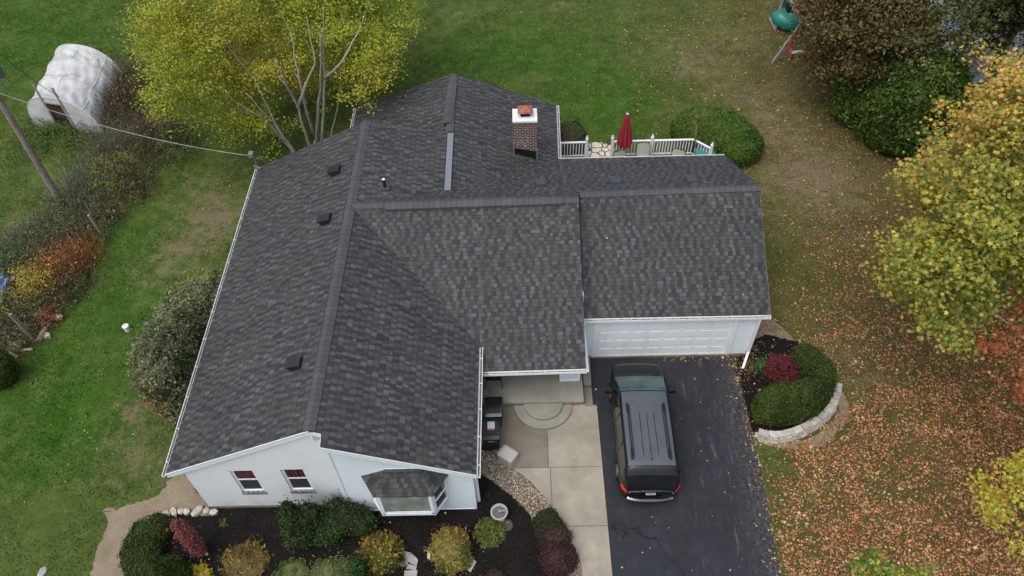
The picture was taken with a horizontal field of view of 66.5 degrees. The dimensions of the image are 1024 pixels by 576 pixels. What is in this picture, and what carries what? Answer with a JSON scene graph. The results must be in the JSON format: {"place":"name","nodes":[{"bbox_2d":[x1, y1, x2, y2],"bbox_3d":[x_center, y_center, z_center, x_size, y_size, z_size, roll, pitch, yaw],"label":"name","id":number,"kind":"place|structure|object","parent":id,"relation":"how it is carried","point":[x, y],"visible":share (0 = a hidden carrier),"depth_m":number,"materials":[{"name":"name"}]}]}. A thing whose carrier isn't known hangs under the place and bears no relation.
{"place":"outdoors","nodes":[
{"label":"outdoors","id":0,"kind":"place"},
{"bbox_2d":[90,474,214,575],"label":"dirt path","id":1,"kind":"structure","parent":0,"point":[178,492],"depth_m":26.34,"materials":[{"name":"beige gravel"}]},
{"bbox_2d":[0,0,1023,575],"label":"ground","id":2,"kind":"structure","parent":0,"point":[170,260],"depth_m":34.48,"materials":[{"name":"green plant"}]},
{"bbox_2d":[0,348,21,389],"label":"evergreen shrub","id":3,"kind":"object","parent":2,"relation":"on","point":[9,370],"visible":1,"depth_m":29.32,"materials":[{"name":"green plant"}]},
{"bbox_2d":[0,273,42,325],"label":"wild bush","id":4,"kind":"object","parent":2,"relation":"on","point":[7,297],"visible":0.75,"depth_m":31.80,"materials":[{"name":"green plant"}]},
{"bbox_2d":[9,313,34,342],"bbox_3d":[-19.074,1.565,30.442,0.230,1.758,0.137,-1,50,1],"label":"fence post","id":5,"kind":"object","parent":2,"relation":"on","point":[18,323],"visible":1,"depth_m":30.34,"materials":[{"name":"grey wood"}]},
{"bbox_2d":[0,219,46,293],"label":"wild bush","id":6,"kind":"object","parent":2,"relation":"on","point":[7,258],"visible":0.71,"depth_m":33.20,"materials":[{"name":"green plant"}]},
{"bbox_2d":[1,132,55,167],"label":"wild bush","id":7,"kind":"object","parent":2,"relation":"on","point":[39,156],"visible":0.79,"depth_m":38.38,"materials":[{"name":"green plant"}]},
{"bbox_2d":[0,302,57,360],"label":"wild bush","id":8,"kind":"object","parent":2,"relation":"on","point":[19,339],"visible":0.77,"depth_m":30.79,"materials":[{"name":"brown plant"}]},
{"bbox_2d":[0,283,60,355],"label":"wild bush","id":9,"kind":"object","parent":2,"relation":"on","point":[8,320],"visible":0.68,"depth_m":31.30,"materials":[{"name":"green plant"}]},
{"bbox_2d":[4,254,58,307],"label":"wild bush","id":10,"kind":"object","parent":2,"relation":"on","point":[23,285],"visible":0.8,"depth_m":31.91,"materials":[{"name":"yellow plant"}]},
{"bbox_2d":[0,209,65,277],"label":"wild bush","id":11,"kind":"object","parent":2,"relation":"on","point":[10,242],"visible":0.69,"depth_m":33.79,"materials":[{"name":"green plant"}]},
{"bbox_2d":[0,66,67,209],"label":"utility pole","id":12,"kind":"object","parent":2,"relation":"on","point":[40,168],"visible":0.94,"depth_m":33.31,"materials":[{"name":"brown wood"}]},
{"bbox_2d":[0,93,247,155],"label":"power cable","id":13,"kind":"object","parent":12,"relation":"attached to","point":[120,130],"visible":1,"depth_m":32.27,"materials":[{"name":"grey rubber"}]},
{"bbox_2d":[7,112,62,154],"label":"wild bush","id":14,"kind":"object","parent":2,"relation":"on","point":[30,126],"visible":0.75,"depth_m":39.21,"materials":[{"name":"green plant"}]},
{"bbox_2d":[0,282,75,336],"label":"wild bush","id":15,"kind":"object","parent":2,"relation":"on","point":[23,304],"visible":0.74,"depth_m":31.53,"materials":[{"name":"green plant"}]},
{"bbox_2d":[0,199,85,265],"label":"wild bush","id":16,"kind":"object","parent":2,"relation":"on","point":[35,234],"visible":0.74,"depth_m":34.16,"materials":[{"name":"green plant"}]},
{"bbox_2d":[28,306,67,328],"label":"wild bush","id":17,"kind":"object","parent":2,"relation":"on","point":[42,324],"visible":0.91,"depth_m":31.49,"materials":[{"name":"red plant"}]},
{"bbox_2d":[5,183,101,264],"bbox_3d":[-20.373,-3.105,34.669,3.905,1.430,4.292,-18,52,-13],"label":"wild bush","id":18,"kind":"object","parent":2,"relation":"on","point":[55,211],"visible":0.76,"depth_m":34.82,"materials":[{"name":"green plant"}]},
{"bbox_2d":[7,231,103,299],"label":"wild bush","id":19,"kind":"object","parent":2,"relation":"on","point":[52,261],"visible":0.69,"depth_m":32.75,"materials":[{"name":"orange plant"}]},
{"bbox_2d":[31,119,82,150],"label":"wild bush","id":20,"kind":"object","parent":2,"relation":"on","point":[60,125],"visible":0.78,"depth_m":38.79,"materials":[{"name":"green plant"}]},
{"bbox_2d":[45,103,72,127],"bbox_3d":[-22.692,-9.946,40.489,3.433,1.580,4.129,-1,50,1],"label":"compost heap","id":21,"kind":"object","parent":2,"relation":"on","point":[56,108],"visible":0.11,"depth_m":39.27,"materials":[{"name":"brown soil"}]},
{"bbox_2d":[12,208,107,261],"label":"wild bush","id":22,"kind":"object","parent":2,"relation":"on","point":[69,233],"visible":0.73,"depth_m":34.26,"materials":[{"name":"brown plant"}]},
{"bbox_2d":[17,247,110,321],"bbox_3d":[-18.676,-0.153,32.287,3.548,1.205,3.890,36,60,28],"label":"wild bush","id":23,"kind":"object","parent":2,"relation":"on","point":[73,286],"visible":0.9,"depth_m":32.36,"materials":[{"name":"orange plant"}]},
{"bbox_2d":[16,154,117,229],"bbox_3d":[-20.487,-4.497,35.798,4.580,1.500,4.564,-17,52,-12],"label":"wild bush","id":24,"kind":"object","parent":2,"relation":"on","point":[78,196],"visible":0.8,"depth_m":35.86,"materials":[{"name":"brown plant"}]},
{"bbox_2d":[27,44,122,135],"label":"hoop house","id":25,"kind":"structure","parent":2,"relation":"on","point":[69,76],"depth_m":39.30,"materials":[{"name":"plastic"}]},
{"bbox_2d":[39,218,121,287],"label":"wild bush","id":26,"kind":"object","parent":2,"relation":"on","point":[85,248],"visible":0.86,"depth_m":33.45,"materials":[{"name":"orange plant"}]},
{"bbox_2d":[47,120,119,162],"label":"wild bush","id":27,"kind":"object","parent":2,"relation":"on","point":[73,142],"visible":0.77,"depth_m":38.44,"materials":[{"name":"green plant"}]},
{"bbox_2d":[44,147,138,210],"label":"wild bush","id":28,"kind":"object","parent":2,"relation":"on","point":[84,171],"visible":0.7,"depth_m":36.62,"materials":[{"name":"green plant"}]},
{"bbox_2d":[0,102,194,351],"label":"undergrowth","id":29,"kind":"object","parent":2,"relation":"on","point":[80,280],"visible":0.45,"depth_m":35.13,"materials":[{"name":"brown plant"}]},
{"bbox_2d":[61,190,135,243],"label":"wild bush","id":30,"kind":"object","parent":2,"relation":"on","point":[97,206],"visible":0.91,"depth_m":35.20,"materials":[{"name":"green plant"}]},
{"bbox_2d":[67,155,132,203],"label":"wild bush","id":31,"kind":"object","parent":2,"relation":"on","point":[108,179],"visible":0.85,"depth_m":36.17,"materials":[{"name":"green plant"}]},
{"bbox_2d":[44,76,159,141],"bbox_3d":[-20.344,-9.328,39.328,5.088,2.317,5.390,26,55,21],"label":"wild bush","id":32,"kind":"object","parent":2,"relation":"on","point":[114,111],"visible":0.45,"depth_m":39.24,"materials":[{"name":"brown plant"}]},
{"bbox_2d":[62,113,155,174],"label":"wild bush","id":33,"kind":"object","parent":2,"relation":"on","point":[101,142],"visible":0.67,"depth_m":38.02,"materials":[{"name":"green plant"}]},
{"bbox_2d":[83,41,165,104],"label":"wild bush","id":34,"kind":"object","parent":2,"relation":"on","point":[124,67],"visible":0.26,"depth_m":41.27,"materials":[{"name":"brown plant"}]},
{"bbox_2d":[82,100,175,161],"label":"wild bush","id":35,"kind":"object","parent":2,"relation":"on","point":[123,129],"visible":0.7,"depth_m":38.46,"materials":[{"name":"brown plant"}]},
{"bbox_2d":[92,137,170,188],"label":"wild bush","id":36,"kind":"object","parent":2,"relation":"on","point":[128,157],"visible":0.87,"depth_m":36.97,"materials":[{"name":"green plant"}]},
{"bbox_2d":[98,158,165,206],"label":"wild bush","id":37,"kind":"object","parent":2,"relation":"on","point":[133,188],"visible":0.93,"depth_m":36.31,"materials":[{"name":"green plant"}]},
{"bbox_2d":[78,60,187,138],"bbox_3d":[-19.596,-10.036,39.625,6.418,2.752,6.381,16,52,15],"label":"wild bush","id":38,"kind":"object","parent":2,"relation":"on","point":[131,88],"visible":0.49,"depth_m":39.80,"materials":[{"name":"brown plant"}]},
{"bbox_2d":[90,97,217,163],"bbox_3d":[-17.808,-7.909,38.273,5.781,1.970,6.427,28,56,23],"label":"wild bush","id":39,"kind":"object","parent":2,"relation":"on","point":[149,130],"visible":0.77,"depth_m":38.41,"materials":[{"name":"brown plant"}]},
{"bbox_2d":[122,261,223,429],"bbox_3d":[-12.266,1.260,28.589,3.574,4.640,7.179,-1,50,1],"label":"leather leaf shrub","id":40,"kind":"object","parent":2,"relation":"on","point":[167,340],"visible":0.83,"depth_m":27.26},
{"bbox_2d":[141,119,224,172],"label":"wild bush","id":41,"kind":"object","parent":2,"relation":"on","point":[183,143],"visible":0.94,"depth_m":38.00,"materials":[{"name":"green plant"}]},
{"bbox_2d":[109,0,435,160],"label":"yellow green tree","id":42,"kind":"object","parent":2,"relation":"on","point":[344,28],"visible":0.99,"depth_m":33.86,"materials":[{"name":"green plant"}]},
{"bbox_2d":[162,73,771,515],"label":"house","id":43,"kind":"structure","parent":2,"relation":"on","point":[420,259],"depth_m":27.91,"materials":[{"name":"grey"}]},
{"bbox_2d":[230,471,266,494],"bbox_3d":[-8.440,6.185,24.985,0.778,1.590,0.175,-1,50,1],"label":"window","id":44,"kind":"structure","parent":43,"relation":"in","point":[247,480],"depth_m":25.12,"materials":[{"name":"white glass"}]},
{"bbox_2d":[281,469,314,493],"bbox_3d":[-6.841,6.137,24.950,0.778,1.590,0.175,-1,50,1],"label":"window","id":45,"kind":"structure","parent":43,"relation":"in","point":[298,480],"depth_m":25.09,"materials":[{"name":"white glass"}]},
{"bbox_2d":[361,468,449,515],"bbox_3d":[-3.319,6.406,24.456,2.735,2.035,0.725,-1,50,1],"label":"bay window","id":46,"kind":"structure","parent":43,"relation":"in","point":[395,491],"depth_m":23.99,"materials":[{"name":"grey glass"}]},
{"bbox_2d":[592,320,739,356],"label":"garage door","id":47,"kind":"structure","parent":43,"relation":"in","point":[669,337],"depth_m":29.10,"materials":[{"name":"white metal"}]},
{"bbox_2d":[160,335,827,575],"bbox_3d":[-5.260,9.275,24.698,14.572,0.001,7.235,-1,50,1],"label":"mulch bed","id":48,"kind":"object","parent":2,"relation":"on","point":[536,570],"visible":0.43,"depth_m":25.59,"materials":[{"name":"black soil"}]},
{"bbox_2d":[115,511,192,575],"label":"boxwood hedge","id":49,"kind":"object","parent":48,"relation":"on","point":[143,545],"visible":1,"depth_m":24.78,"materials":[{"name":"green plant"}]},
{"bbox_2d":[166,516,206,558],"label":"shrub","id":50,"kind":"object","parent":48,"relation":"on","point":[185,534],"visible":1,"depth_m":24.10,"materials":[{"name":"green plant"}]},
{"bbox_2d":[189,558,212,575],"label":"spirea shrub","id":51,"kind":"object","parent":48,"relation":"on","point":[202,570],"visible":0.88,"depth_m":24.83,"materials":[{"name":"yellow plant"}]},
{"bbox_2d":[218,534,275,575],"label":"spirea shrub","id":52,"kind":"object","parent":48,"relation":"on","point":[248,557],"visible":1,"depth_m":25.03,"materials":[{"name":"yellow plant"}]},
{"bbox_2d":[272,493,326,551],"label":"yew shrub","id":53,"kind":"object","parent":48,"relation":"on","point":[296,523],"visible":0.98,"depth_m":24.43,"materials":[{"name":"green plant"}]},
{"bbox_2d":[271,553,363,575],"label":"shrub","id":54,"kind":"object","parent":48,"relation":"on","point":[331,566],"visible":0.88,"depth_m":24.80,"materials":[{"name":"green plant"}]},
{"bbox_2d":[307,496,350,550],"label":"yew shrub","id":55,"kind":"object","parent":48,"relation":"on","point":[328,536],"visible":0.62,"depth_m":24.99,"materials":[{"name":"green plant"}]},
{"bbox_2d":[321,489,380,540],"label":"yew shrub","id":56,"kind":"object","parent":48,"relation":"on","point":[358,521],"visible":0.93,"depth_m":25.09,"materials":[{"name":"green plant"}]},
{"bbox_2d":[344,551,369,575],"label":"shrub","id":57,"kind":"object","parent":48,"relation":"on","point":[355,563],"visible":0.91,"depth_m":23.80,"materials":[{"name":"green plant"}]},
{"bbox_2d":[355,527,409,575],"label":"spirea shrub","id":58,"kind":"object","parent":48,"relation":"on","point":[380,550],"visible":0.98,"depth_m":24.68,"materials":[{"name":"yellow plant"}]},
{"bbox_2d":[420,522,478,575],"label":"spirea shrub","id":59,"kind":"object","parent":48,"relation":"on","point":[449,546],"visible":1,"depth_m":24.58,"materials":[{"name":"yellow plant"}]},
{"bbox_2d":[469,516,506,551],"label":"leafy plant","id":60,"kind":"object","parent":48,"relation":"on","point":[484,537],"visible":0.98,"depth_m":25.46,"materials":[{"name":"green plant"}]},
{"bbox_2d":[485,564,504,575],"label":"barberry shrub","id":61,"kind":"object","parent":48,"relation":"on","point":[494,572],"visible":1,"depth_m":24.62,"materials":[{"name":"brown plant"}]},
{"bbox_2d":[490,503,507,521],"bbox_3d":[-0.414,7.460,25.688,0.570,0.595,0.570,-1,50,1],"label":"birdbath","id":62,"kind":"object","parent":48,"relation":"on","point":[499,511],"visible":1,"depth_m":25.53,"materials":[{"name":"stone"}]},
{"bbox_2d":[537,540,579,575],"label":"barberry shrub","id":63,"kind":"object","parent":48,"relation":"on","point":[557,558],"visible":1,"depth_m":24.38,"materials":[{"name":"red plant"}]},
{"bbox_2d":[481,450,582,575],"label":"gravel bed","id":64,"kind":"object","parent":2,"relation":"on","point":[513,491],"visible":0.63,"depth_m":26.65,"materials":[{"name":"beige gravel"}]},
{"bbox_2d":[530,506,562,536],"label":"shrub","id":65,"kind":"object","parent":64,"relation":"on","point":[545,520],"visible":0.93,"depth_m":25.07,"materials":[{"name":"green plant"}]},
{"bbox_2d":[536,518,573,549],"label":"barberry shrub","id":66,"kind":"object","parent":64,"relation":"on","point":[560,533],"visible":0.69,"depth_m":24.95,"materials":[{"name":"brown plant"}]},
{"bbox_2d":[547,403,584,526],"bbox_3d":[1.032,7.681,25.833,4.350,0.001,8.900,-1,50,1],"label":"walkway base","id":67,"kind":"object","parent":2,"relation":"on","point":[553,467],"visible":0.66,"depth_m":27.05,"materials":[{"name":"grey concrete"}]},
{"bbox_2d":[482,407,547,467],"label":"walkway slab","id":68,"kind":"structure","parent":67,"relation":"on","point":[528,444],"depth_m":27.68,"materials":[{"name":"concrete"}]},
{"bbox_2d":[481,418,500,449],"bbox_3d":[-0.725,5.142,27.240,0.680,1.112,0.858,-3,50,-1],"label":"wheelie bin","id":69,"kind":"object","parent":68,"relation":"on","point":[491,434],"visible":0.95,"depth_m":26.84,"materials":[{"name":"black plastic"}]},
{"bbox_2d":[484,396,502,426],"bbox_3d":[-0.646,4.459,27.813,0.680,1.104,0.858,-2,50,0],"label":"wheelie bin","id":70,"kind":"object","parent":68,"relation":"on","point":[493,407],"visible":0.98,"depth_m":27.35,"materials":[{"name":"black plastic"}]},
{"bbox_2d":[497,445,517,467],"bbox_3d":[-0.144,5.825,27.047,0.620,0.505,0.500,28,56,23],"label":"storage box","id":71,"kind":"object","parent":68,"relation":"on","point":[507,456],"visible":1,"depth_m":26.88,"materials":[{"name":"beige plastic"}]},
{"bbox_2d":[513,468,551,505],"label":"walkway slab","id":72,"kind":"structure","parent":67,"relation":"on","point":[539,479],"depth_m":26.76,"materials":[{"name":"concrete"}]},
{"bbox_2d":[547,404,601,467],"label":"walkway slab","id":73,"kind":"structure","parent":67,"relation":"on","point":[574,440],"depth_m":27.64,"materials":[{"name":"concrete"}]},
{"bbox_2d":[551,467,607,525],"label":"walkway slab","id":74,"kind":"structure","parent":67,"relation":"on","point":[578,496],"depth_m":26.32,"materials":[{"name":"concrete"}]},
{"bbox_2d":[566,526,611,575],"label":"walkway slab","id":75,"kind":"structure","parent":67,"relation":"on","point":[591,543],"depth_m":25.14,"materials":[{"name":"concrete"}]},
{"bbox_2d":[557,120,588,153],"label":"evergreen shrub","id":76,"kind":"object","parent":2,"relation":"on","point":[572,131],"visible":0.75,"depth_m":36.90,"materials":[{"name":"green plant"}]},
{"bbox_2d":[587,142,614,156],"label":"stone path","id":77,"kind":"structure","parent":2,"relation":"on","point":[598,152],"depth_m":37.71,"materials":[{"name":"beige stone"}]},
{"bbox_2d":[668,104,765,166],"bbox_3d":[9.766,-7.462,36.854,4.538,2.108,2.749,26,55,21],"label":"arborvitae","id":78,"kind":"object","parent":2,"relation":"on","point":[734,137],"visible":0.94,"depth_m":36.19,"materials":[{"name":"green plant"}]},
{"bbox_2d":[756,319,793,340],"bbox_3d":[9.885,1.802,30.482,2.020,0.001,1.422,-7,50,-4],"label":"dirt patch","id":79,"kind":"object","parent":2,"relation":"on","point":[765,331],"visible":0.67,"depth_m":30.58,"materials":[{"name":"brown soil"}]},
{"bbox_2d":[736,335,838,434],"bbox_3d":[10.243,3.569,28.989,3.525,0.001,4.589,-1,50,1],"label":"mulch bed","id":80,"kind":"object","parent":2,"relation":"on","point":[753,385],"visible":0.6,"depth_m":29.39,"materials":[{"name":"black soil"}]},
{"bbox_2d":[734,353,767,381],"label":"plant","id":81,"kind":"object","parent":80,"relation":"on","point":[750,367],"visible":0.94,"depth_m":29.39,"materials":[{"name":"green plant"}]},
{"bbox_2d":[762,352,799,383],"bbox_3d":[9.919,3.022,28.690,1.454,1.215,1.538,-1,50,1],"label":"red maple","id":82,"kind":"object","parent":80,"relation":"on","point":[779,368],"visible":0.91,"depth_m":28.51,"materials":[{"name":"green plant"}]},
{"bbox_2d":[748,342,839,426],"bbox_3d":[10.303,3.271,27.540,2.268,2.600,4.020,33,58,26],"label":"boxwood hedge","id":83,"kind":"object","parent":80,"relation":"on","point":[807,395],"visible":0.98,"depth_m":26.98,"materials":[{"name":"green plant"}]},
{"bbox_2d":[769,0,812,62],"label":"play set","id":84,"kind":"object","parent":2,"relation":"on","point":[781,19],"visible":0.67,"depth_m":43.37,"materials":[{"name":"teal plastic"}]},
{"bbox_2d":[756,382,841,444],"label":"retaining wall","id":85,"kind":"structure","parent":2,"relation":"on","point":[798,431],"depth_m":27.44,"materials":[{"name":"stone"}]},
{"bbox_2d":[763,391,849,449],"bbox_3d":[10.786,4.991,27.788,3.980,0.001,1.322,-26,54,-19],"label":"dirt patch","id":86,"kind":"object","parent":2,"relation":"on","point":[828,438],"visible":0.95,"depth_m":27.65,"materials":[{"name":"brown soil"}]},
{"bbox_2d":[620,0,1023,575],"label":"fallen leaves","id":87,"kind":"object","parent":2,"relation":"on","point":[887,511],"visible":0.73,"depth_m":27.05,"materials":[{"name":"orange plant"}]},
{"bbox_2d":[778,0,956,99],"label":"olive brown tree","id":88,"kind":"object","parent":2,"relation":"on","point":[863,26],"visible":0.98,"depth_m":34.86,"materials":[{"name":"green plant"}]},
{"bbox_2d":[842,542,940,575],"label":"yellow maple","id":89,"kind":"object","parent":2,"relation":"on","point":[888,568],"visible":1,"depth_m":20.48,"materials":[{"name":"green plant"}]},
{"bbox_2d":[824,43,980,162],"bbox_3d":[18.035,-9.547,36.380,6.115,5.117,6.610,-33,56,-23],"label":"evergreen","id":90,"kind":"object","parent":2,"relation":"on","point":[885,118],"visible":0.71,"depth_m":34.95,"materials":[{"name":"green plant"}]},
{"bbox_2d":[854,38,1023,362],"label":"maple tree","id":91,"kind":"object","parent":2,"relation":"on","point":[977,223],"visible":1,"depth_m":23.31,"materials":[{"name":"yellow plant"}]},
{"bbox_2d":[926,0,1023,77],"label":"dark green tree","id":92,"kind":"object","parent":2,"relation":"on","point":[1001,17],"visible":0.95,"depth_m":34.24,"materials":[{"name":"green plant"}]},
{"bbox_2d":[952,282,1023,457],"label":"orange maple","id":93,"kind":"object","parent":2,"relation":"on","point":[1017,329],"visible":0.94,"depth_m":24.02,"materials":[{"name":"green plant"}]},
{"bbox_2d":[963,450,1023,558],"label":"yellow maple","id":94,"kind":"object","parent":2,"relation":"on","point":[989,512],"visible":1,"depth_m":21.83,"materials":[{"name":"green plant"}]},
{"bbox_2d":[582,356,590,387],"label":"side path","id":95,"kind":"structure","parent":0,"point":[586,380],"depth_m":29.11,"materials":[{"name":"concrete"}]},
{"bbox_2d":[583,387,592,405],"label":"side path","id":96,"kind":"structure","parent":0,"point":[588,400],"depth_m":28.78,"materials":[{"name":"concrete"}]},
{"bbox_2d":[590,356,780,575],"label":"driveway","id":97,"kind":"structure","parent":0,"point":[697,538],"depth_m":26.28,"materials":[{"name":"black asphalt"}]},
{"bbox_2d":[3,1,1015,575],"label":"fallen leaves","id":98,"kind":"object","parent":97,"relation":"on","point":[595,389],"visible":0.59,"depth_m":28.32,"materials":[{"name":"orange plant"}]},
{"bbox_2d":[604,363,679,501],"bbox_3d":[4.547,4.724,27.012,2.520,1.884,5.290,-1,50,1],"label":"minivan","id":99,"kind":"object","parent":97,"relation":"on","point":[647,468],"visible":1,"depth_m":25.91,"materials":[{"name":"black paint"}]},
{"bbox_2d":[930,0,1023,87],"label":"pond","id":100,"kind":"structure","parent":0,"point":[977,79],"depth_m":42.18,"materials":[{"name":"liquid"}]},
{"bbox_3d":[6.958,-5.156,36.301,4.800,0.150,2.920,-1,50,1],"label":"deck","id":101,"kind":"object","parent":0,"visible":0},
{"bbox_2d":[558,135,588,156],"bbox_3d":[2.858,-6.610,36.751,1.457,1.420,0.143,-1,50,1],"label":"deck railing","id":102,"kind":"object","parent":101,"relation":"on","point":[585,149],"visible":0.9,"depth_m":36.74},
{"bbox_2d":[617,113,631,149],"bbox_3d":[5.183,-6.884,35.832,0.676,2.870,0.676,16,53,15],"label":"patio umbrella","id":103,"kind":"object","parent":101,"relation":"on","point":[624,140],"visible":0.93,"depth_m":35.50,"materials":[{"name":"red fabric"}]},
{"bbox_2d":[610,134,653,156],"bbox_3d":[5.634,-6.671,36.716,2.007,1.420,0.143,-1,50,1],"label":"deck railing","id":104,"kind":"object","parent":101,"relation":"on","point":[613,141],"visible":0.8,"depth_m":36.65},
{"bbox_2d":[635,141,650,155],"bbox_3d":[6.123,-6.136,36.347,0.674,1.080,0.834,-1,50,1],"label":"patio chair","id":105,"kind":"object","parent":101,"relation":"on","point":[642,149],"visible":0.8,"depth_m":36.32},
{"bbox_2d":[652,138,693,154],"bbox_3d":[7.572,-6.652,36.766,1.897,0.858,0.100,-1,50,1],"label":"deck railing","id":106,"kind":"object","parent":101,"relation":"on","point":[672,140],"visible":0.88,"depth_m":36.67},
{"bbox_2d":[692,140,713,154],"bbox_3d":[8.903,-6.439,36.421,0.987,1.420,0.156,36,60,27],"label":"deck railing","id":107,"kind":"object","parent":101,"relation":"on","point":[710,148],"visible":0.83,"depth_m":36.16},
{"bbox_2d":[693,148,715,154],"bbox_3d":[9.011,-6.129,36.549,0.960,0.620,0.660,-1,50,1],"label":"deck box","id":108,"kind":"object","parent":101,"relation":"on","point":[698,151],"visible":0.42,"depth_m":36.34,"materials":[{"name":"teal plastic"}]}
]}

